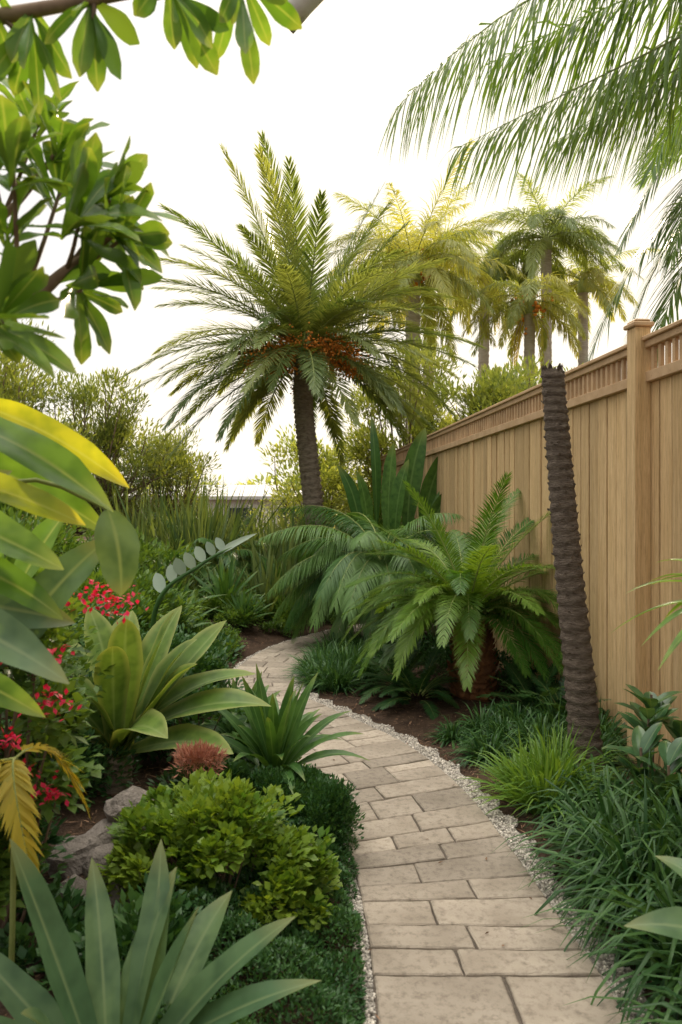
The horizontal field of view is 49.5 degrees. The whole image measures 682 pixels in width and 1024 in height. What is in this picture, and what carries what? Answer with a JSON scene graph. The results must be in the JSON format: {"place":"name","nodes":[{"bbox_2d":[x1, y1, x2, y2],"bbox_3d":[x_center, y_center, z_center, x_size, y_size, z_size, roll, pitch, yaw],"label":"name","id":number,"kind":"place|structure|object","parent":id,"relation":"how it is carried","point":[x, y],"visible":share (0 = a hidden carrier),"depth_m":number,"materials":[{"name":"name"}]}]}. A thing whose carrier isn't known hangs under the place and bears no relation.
{"place":"outdoors","nodes":[
{"label":"outdoors","id":0,"kind":"place"},
{"bbox_2d":[0,525,681,1023],"bbox_3d":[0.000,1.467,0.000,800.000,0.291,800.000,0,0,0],"label":"ground","id":1,"kind":"structure","parent":0,"point":[416,719],"depth_m":4.73,"materials":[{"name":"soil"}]},
{"bbox_2d":[0,742,90,961],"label":"yellow fern","id":2,"kind":"object","parent":1,"relation":"on","point":[17,803],"visible":0.9,"depth_m":1.88,"materials":[{"name":"yellow plant"}]},
{"bbox_2d":[17,510,85,552],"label":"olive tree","id":3,"kind":"object","parent":1,"relation":"on","point":[43,517],"visible":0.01,"depth_m":8.88,"materials":[{"name":"green plant"}]},
{"bbox_2d":[0,318,122,516],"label":"olive tree","id":4,"kind":"object","parent":1,"relation":"on","point":[11,389],"visible":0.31,"depth_m":11.13,"materials":[{"name":"green plant"}]},
{"bbox_2d":[0,319,139,717],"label":"frangipani plant","id":5,"kind":"object","parent":1,"relation":"on","point":[48,465],"visible":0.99,"depth_m":1.76,"materials":[{"name":"green plant"}]},
{"bbox_2d":[54,874,87,905],"bbox_3d":[-0.946,1.344,2.610,0.174,0.128,0.117,0,0,0],"label":"garden rock","id":6,"kind":"object","parent":1,"relation":"on","point":[81,883],"visible":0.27,"depth_m":2.59,"materials":[{"name":"grey stone"}]},
{"bbox_2d":[45,834,102,879],"bbox_3d":[-1.008,1.312,2.787,0.196,0.156,0.178,0,0,23],"label":"garden rock","id":7,"kind":"object","parent":1,"relation":"on","point":[81,846],"visible":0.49,"depth_m":2.75,"materials":[{"name":"grey stone"}]},
{"bbox_2d":[0,555,148,932],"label":"bougainvillea shrub","id":8,"kind":"object","parent":1,"relation":"on","point":[64,708],"visible":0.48,"depth_m":2.27,"materials":[{"name":"green plant"}]},
{"bbox_2d":[82,843,117,884],"bbox_3d":[-0.872,1.297,2.704,0.142,0.141,0.150,0,0,-31],"label":"garden rock","id":9,"kind":"object","parent":1,"relation":"on","point":[98,854],"visible":0.35,"depth_m":2.67,"materials":[{"name":"grey stone"}]},
{"bbox_2d":[28,367,190,539],"bbox_3d":[-4.200,-0.457,13.001,2.867,4.144,2.980,0,0,-34],"label":"olive tree","id":10,"kind":"object","parent":1,"relation":"on","point":[110,439],"visible":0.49,"depth_m":12.77,"materials":[{"name":"green plant"}]},
{"bbox_2d":[85,818,142,844],"bbox_3d":[-0.902,1.327,2.957,0.293,0.213,0.222,0,0,-27],"label":"garden rock","id":11,"kind":"object","parent":1,"relation":"on","point":[99,829],"visible":0.13,"depth_m":2.91,"materials":[{"name":"grey stone"}]},
{"bbox_2d":[104,786,153,821],"bbox_3d":[-0.858,1.199,2.999,0.210,0.163,0.173,0,0,0],"label":"garden rock","id":12,"kind":"object","parent":11,"relation":"on","point":[115,805],"visible":0.47,"depth_m":2.96,"materials":[{"name":"grey stone"}]},
{"bbox_2d":[108,882,133,905],"bbox_3d":[-0.776,1.358,2.604,0.106,0.096,0.116,0,0,0],"label":"garden rock","id":13,"kind":"object","parent":1,"relation":"on","point":[114,897],"visible":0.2,"depth_m":2.57,"materials":[{"name":"grey stone"}]},
{"bbox_2d":[0,0,301,377],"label":"magnolia tree","id":14,"kind":"object","parent":1,"relation":"on","point":[105,211],"visible":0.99,"depth_m":1.51,"materials":[{"name":"green plant"}]},
{"bbox_2d":[288,0,323,33],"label":"outdoor lamp","id":15,"kind":"object","parent":14,"relation":"attached to","point":[305,9],"visible":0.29,"depth_m":2.93,"materials":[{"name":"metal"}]},
{"bbox_2d":[0,838,320,1023],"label":"agave plant","id":16,"kind":"object","parent":1,"relation":"on","point":[178,977],"visible":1,"depth_m":1.80,"materials":[{"name":"green plant"}]},
{"bbox_2d":[61,606,269,794],"bbox_3d":[-0.965,1.017,3.575,1.270,1.075,0.752,0,0,0],"label":"bromeliad plant","id":17,"kind":"object","parent":1,"relation":"on","point":[145,687],"visible":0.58,"depth_m":3.56,"materials":[{"name":"green plant"}]},
{"bbox_2d":[114,422,227,526],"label":"olive tree","id":18,"kind":"object","parent":1,"relation":"on","point":[184,463],"visible":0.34,"depth_m":14.24,"materials":[{"name":"green plant"}]},
{"bbox_2d":[164,739,228,779],"bbox_3d":[-0.590,1.216,3.102,0.272,0.572,0.262,0,0,0],"label":"loropetalum shrub","id":19,"kind":"object","parent":1,"relation":"on","point":[201,751],"visible":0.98,"depth_m":3.08,"materials":[{"name":"red plant"}]},
{"bbox_2d":[22,471,370,530],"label":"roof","id":20,"kind":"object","parent":1,"relation":"on","point":[257,480],"visible":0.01,"depth_m":42.80,"materials":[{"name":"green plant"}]},
{"bbox_2d":[68,471,332,621],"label":"grass","id":21,"kind":"structure","parent":1,"relation":"on","point":[189,530],"depth_m":10.78,"materials":[{"name":"green plant"}]},
{"bbox_2d":[150,533,256,628],"bbox_3d":[-0.842,0.766,4.549,0.664,1.273,0.137,0,0,0],"label":"frond","id":22,"kind":"object","parent":1,"relation":"on","point":[178,566],"visible":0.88,"depth_m":4.50,"materials":[{"name":"green plant"}]},
{"bbox_2d":[0,491,419,645],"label":"garden shrub","id":23,"kind":"object","parent":1,"relation":"on","point":[147,596],"visible":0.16,"depth_m":7.51,"materials":[{"name":"green plant"}]},
{"bbox_2d":[121,500,304,536],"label":"walls","id":24,"kind":"structure","parent":1,"relation":"on","point":[256,503],"depth_m":27.00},
{"bbox_2d":[121,508,303,527],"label":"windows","id":25,"kind":"structure","parent":24,"relation":"attached to","point":[245,515],"depth_m":26.96,"materials":[{"name":"glass"}]},
{"bbox_2d":[128,485,334,500],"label":"roof","id":26,"kind":"structure","parent":24,"relation":"on","point":[248,489],"depth_m":27.61,"materials":[{"name":"tile"}]},
{"bbox_2d":[85,766,343,940],"bbox_3d":[-0.451,1.273,2.764,0.921,0.626,0.700,0,0,0],"label":"pittosporum shrub","id":27,"kind":"object","parent":1,"relation":"on","point":[180,819],"visible":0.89,"depth_m":2.65,"materials":[{"name":"green plant"}]},
{"bbox_2d":[148,510,280,596],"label":"pygmy date palm","id":28,"kind":"object","parent":1,"relation":"on","point":[205,540],"visible":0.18,"depth_m":10.53,"materials":[{"name":"green plant"}]},
{"bbox_2d":[141,550,318,629],"bbox_3d":[-1.016,0.979,9.909,1.968,0.985,5.269,0,0,33],"label":"crinum lily","id":29,"kind":"object","parent":1,"relation":"on","point":[223,581],"visible":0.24,"depth_m":9.31,"materials":[{"name":"green plant"}]},
{"bbox_2d":[80,585,399,660],"bbox_3d":[-1.712,1.303,9.274,3.572,0.704,6.409,0,0,23],"label":"hedge","id":30,"kind":"object","parent":1,"relation":"on","point":[278,624],"visible":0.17,"depth_m":9.26,"materials":[{"name":"green plant"}]},
{"bbox_2d":[153,686,368,1023],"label":"ground cover plant","id":31,"kind":"object","parent":1,"relation":"on","point":[326,802],"visible":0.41,"depth_m":2.52,"materials":[{"name":"green plant"}]},
{"bbox_2d":[178,664,369,793],"bbox_3d":[-0.378,1.092,3.897,1.056,0.602,1.200,0,0,0],"label":"crinum lily","id":32,"kind":"object","parent":1,"relation":"on","point":[271,734],"visible":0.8,"depth_m":3.78,"materials":[{"name":"green plant"}]},
{"bbox_2d":[0,592,561,1002],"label":"dark shrub","id":33,"kind":"object","parent":1,"relation":"on","point":[126,926],"visible":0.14,"depth_m":3.37,"materials":[{"name":"green plant"}]},
{"bbox_2d":[117,131,488,531],"bbox_3d":[-0.534,-2.152,12.605,6.097,7.542,5.770,0,0,0],"label":"date palm tree","id":34,"kind":"object","parent":1,"relation":"on","point":[311,347],"visible":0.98,"depth_m":11.81,"materials":[{"name":"green plant"}]},
{"bbox_2d":[241,423,370,550],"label":"sunlit tree","id":35,"kind":"object","parent":1,"relation":"on","point":[330,477],"visible":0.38,"depth_m":16.60,"materials":[{"name":"green plant"}]},
{"bbox_2d":[280,627,388,695],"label":"mondo grass","id":36,"kind":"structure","parent":1,"relation":"on","point":[333,668],"depth_m":6.83,"materials":[{"name":"green plant"}]},
{"bbox_2d":[258,505,484,659],"bbox_3d":[0.474,0.814,8.758,2.827,1.794,3.162,0,0,0],"label":"pygmy date palm","id":37,"kind":"object","parent":1,"relation":"on","point":[343,556],"visible":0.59,"depth_m":8.10,"materials":[{"name":"green plant"}]},
{"bbox_2d":[337,415,441,614],"bbox_3d":[0.900,0.103,10.096,1.905,2.907,0.644,0,0,0],"label":"bird of paradise plant","id":38,"kind":"object","parent":1,"relation":"on","point":[398,501],"visible":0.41,"depth_m":10.15,"materials":[{"name":"green plant"}]},
{"bbox_2d":[327,333,466,513],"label":"sunlit tree","id":39,"kind":"object","parent":1,"relation":"on","point":[362,435],"visible":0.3,"depth_m":15.13,"materials":[{"name":"green plant"}]},
{"bbox_2d":[310,138,527,441],"bbox_3d":[1.611,-3.491,17.973,5.232,10.202,5.390,0,0,0],"label":"queen palm tree","id":40,"kind":"object","parent":1,"relation":"on","point":[437,277],"visible":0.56,"depth_m":17.47,"materials":[{"name":"green plant"}]},
{"bbox_2d":[354,182,492,408],"bbox_3d":[3.007,-4.297,24.124,4.395,11.813,4.571,0,0,32],"label":"queen palm tree","id":41,"kind":"object","parent":1,"relation":"on","point":[444,206],"visible":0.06,"depth_m":23.47,"materials":[{"name":"green plant"}]},
{"bbox_2d":[361,529,495,611],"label":"pygmy date palm","id":42,"kind":"object","parent":1,"relation":"on","point":[400,543],"visible":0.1,"depth_m":8.05,"materials":[{"name":"green plant"}]},
{"bbox_2d":[225,624,660,1023],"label":"gravel edging","id":43,"kind":"object","parent":1,"relation":"on","point":[502,824],"visible":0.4,"depth_m":3.32,"materials":[{"name":"grey gravel"}]},
{"bbox_2d":[339,471,563,701],"bbox_3d":[1.162,0.648,6.375,2.384,1.946,2.502,0,0,0],"label":"sago palm","id":44,"kind":"object","parent":1,"relation":"on","point":[467,594],"visible":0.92,"depth_m":5.88,"materials":[{"name":"green plant"}]},
{"bbox_2d":[354,636,613,730],"bbox_3d":[1.016,1.349,5.804,2.395,0.580,1.025,0,0,42],"label":"fern cluster","id":45,"kind":"object","parent":1,"relation":"on","point":[407,680],"visible":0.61,"depth_m":5.86,"materials":[{"name":"green plant"}]},
{"bbox_2d":[433,230,539,385],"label":"queen palm tree","id":46,"kind":"object","parent":1,"relation":"on","point":[483,356],"visible":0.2,"depth_m":21.85,"materials":[{"name":"green plant"}]},
{"bbox_2d":[428,351,556,432],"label":"sunlit tree","id":47,"kind":"object","parent":1,"relation":"on","point":[496,387],"visible":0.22,"depth_m":14.03,"materials":[{"name":"green plant"}]},
{"bbox_2d":[370,318,681,773],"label":"wooden fence","id":48,"kind":"object","parent":1,"relation":"on","point":[624,406],"visible":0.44,"depth_m":5.12,"materials":[{"name":"brown wood"}]},
{"bbox_2d":[461,271,591,382],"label":"queen palm tree","id":49,"kind":"object","parent":1,"relation":"on","point":[526,308],"visible":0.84,"depth_m":17.87,"materials":[{"name":"green plant"}]},
{"bbox_2d":[377,0,681,207],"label":"coconut palm tree","id":50,"kind":"object","parent":1,"relation":"on","point":[634,83],"visible":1,"depth_m":3.12,"materials":[{"name":"green plant"}]},
{"bbox_2d":[423,683,645,778],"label":"mondo grass","id":51,"kind":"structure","parent":1,"relation":"on","point":[484,729],"depth_m":4.88,"materials":[{"name":"green plant"}]},
{"bbox_2d":[500,357,582,388],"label":"sunlit tree","id":52,"kind":"object","parent":1,"relation":"on","point":[530,373],"visible":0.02,"depth_m":16.30,"materials":[{"name":"green plant"}]},
{"bbox_2d":[453,714,632,830],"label":"lime grass","id":53,"kind":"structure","parent":1,"relation":"on","point":[514,774],"depth_m":3.98,"materials":[{"name":"green plant"}]},
{"bbox_2d":[466,173,629,376],"bbox_3d":[5.606,-3.663,19.908,4.434,10.542,4.338,0,0,-16],"label":"queen palm tree","id":54,"kind":"object","parent":1,"relation":"on","point":[562,232],"visible":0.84,"depth_m":19.64,"materials":[{"name":"green plant"}]},
{"bbox_2d":[540,363,604,774],"bbox_3d":[1.331,0.397,4.201,0.393,2.470,0.239,0,0,0],"label":"palm trunk","id":55,"kind":"object","parent":1,"relation":"on","point":[580,696],"visible":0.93,"depth_m":4.14,"materials":[{"name":"brown plant"}]},
{"bbox_2d":[495,741,681,1023],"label":"lilyturf border","id":56,"kind":"object","parent":1,"relation":"on","point":[628,833],"visible":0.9,"depth_m":2.88,"materials":[{"name":"green plant"}]},
{"bbox_2d":[536,236,659,365],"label":"queen palm tree","id":57,"kind":"object","parent":1,"relation":"on","point":[583,283],"visible":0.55,"depth_m":21.86,"materials":[{"name":"green plant"}]},
{"bbox_2d":[585,105,681,367],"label":"coconut palm tree","id":58,"kind":"object","parent":1,"relation":"on","point":[668,257],"visible":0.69,"depth_m":6.05,"materials":[{"name":"green plant"}]},
{"bbox_2d":[602,684,681,801],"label":"rubber plant","id":59,"kind":"object","parent":1,"relation":"on","point":[654,714],"visible":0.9,"depth_m":3.75,"materials":[{"name":"green plant"}]},
{"bbox_2d":[611,559,681,669],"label":"dracaena plant","id":60,"kind":"object","parent":1,"relation":"on","point":[676,641],"visible":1,"depth_m":2.28,"materials":[{"name":"green plant"}]},
{"bbox_2d":[624,856,681,939],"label":"elephant ear plant","id":61,"kind":"object","parent":1,"relation":"on","point":[667,921],"visible":1,"depth_m":1.76,"materials":[{"name":"plant"}]},
{"bbox_2d":[0,0,681,491],"label":"sky","id":62,"kind":"structure","parent":0,"point":[324,95],"materials":[{"name":"white"}]},
{"bbox_2d":[228,624,629,1023],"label":"stone path","id":63,"kind":"structure","parent":0,"point":[438,955],"depth_m":2.95,"materials":[{"name":"beige stone"}]},
{"bbox_2d":[296,692,627,1020],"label":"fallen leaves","id":64,"kind":"object","parent":63,"relation":"on","point":[439,862],"visible":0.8,"depth_m":2.74,"materials":[{"name":"brown plant"}]}
]}

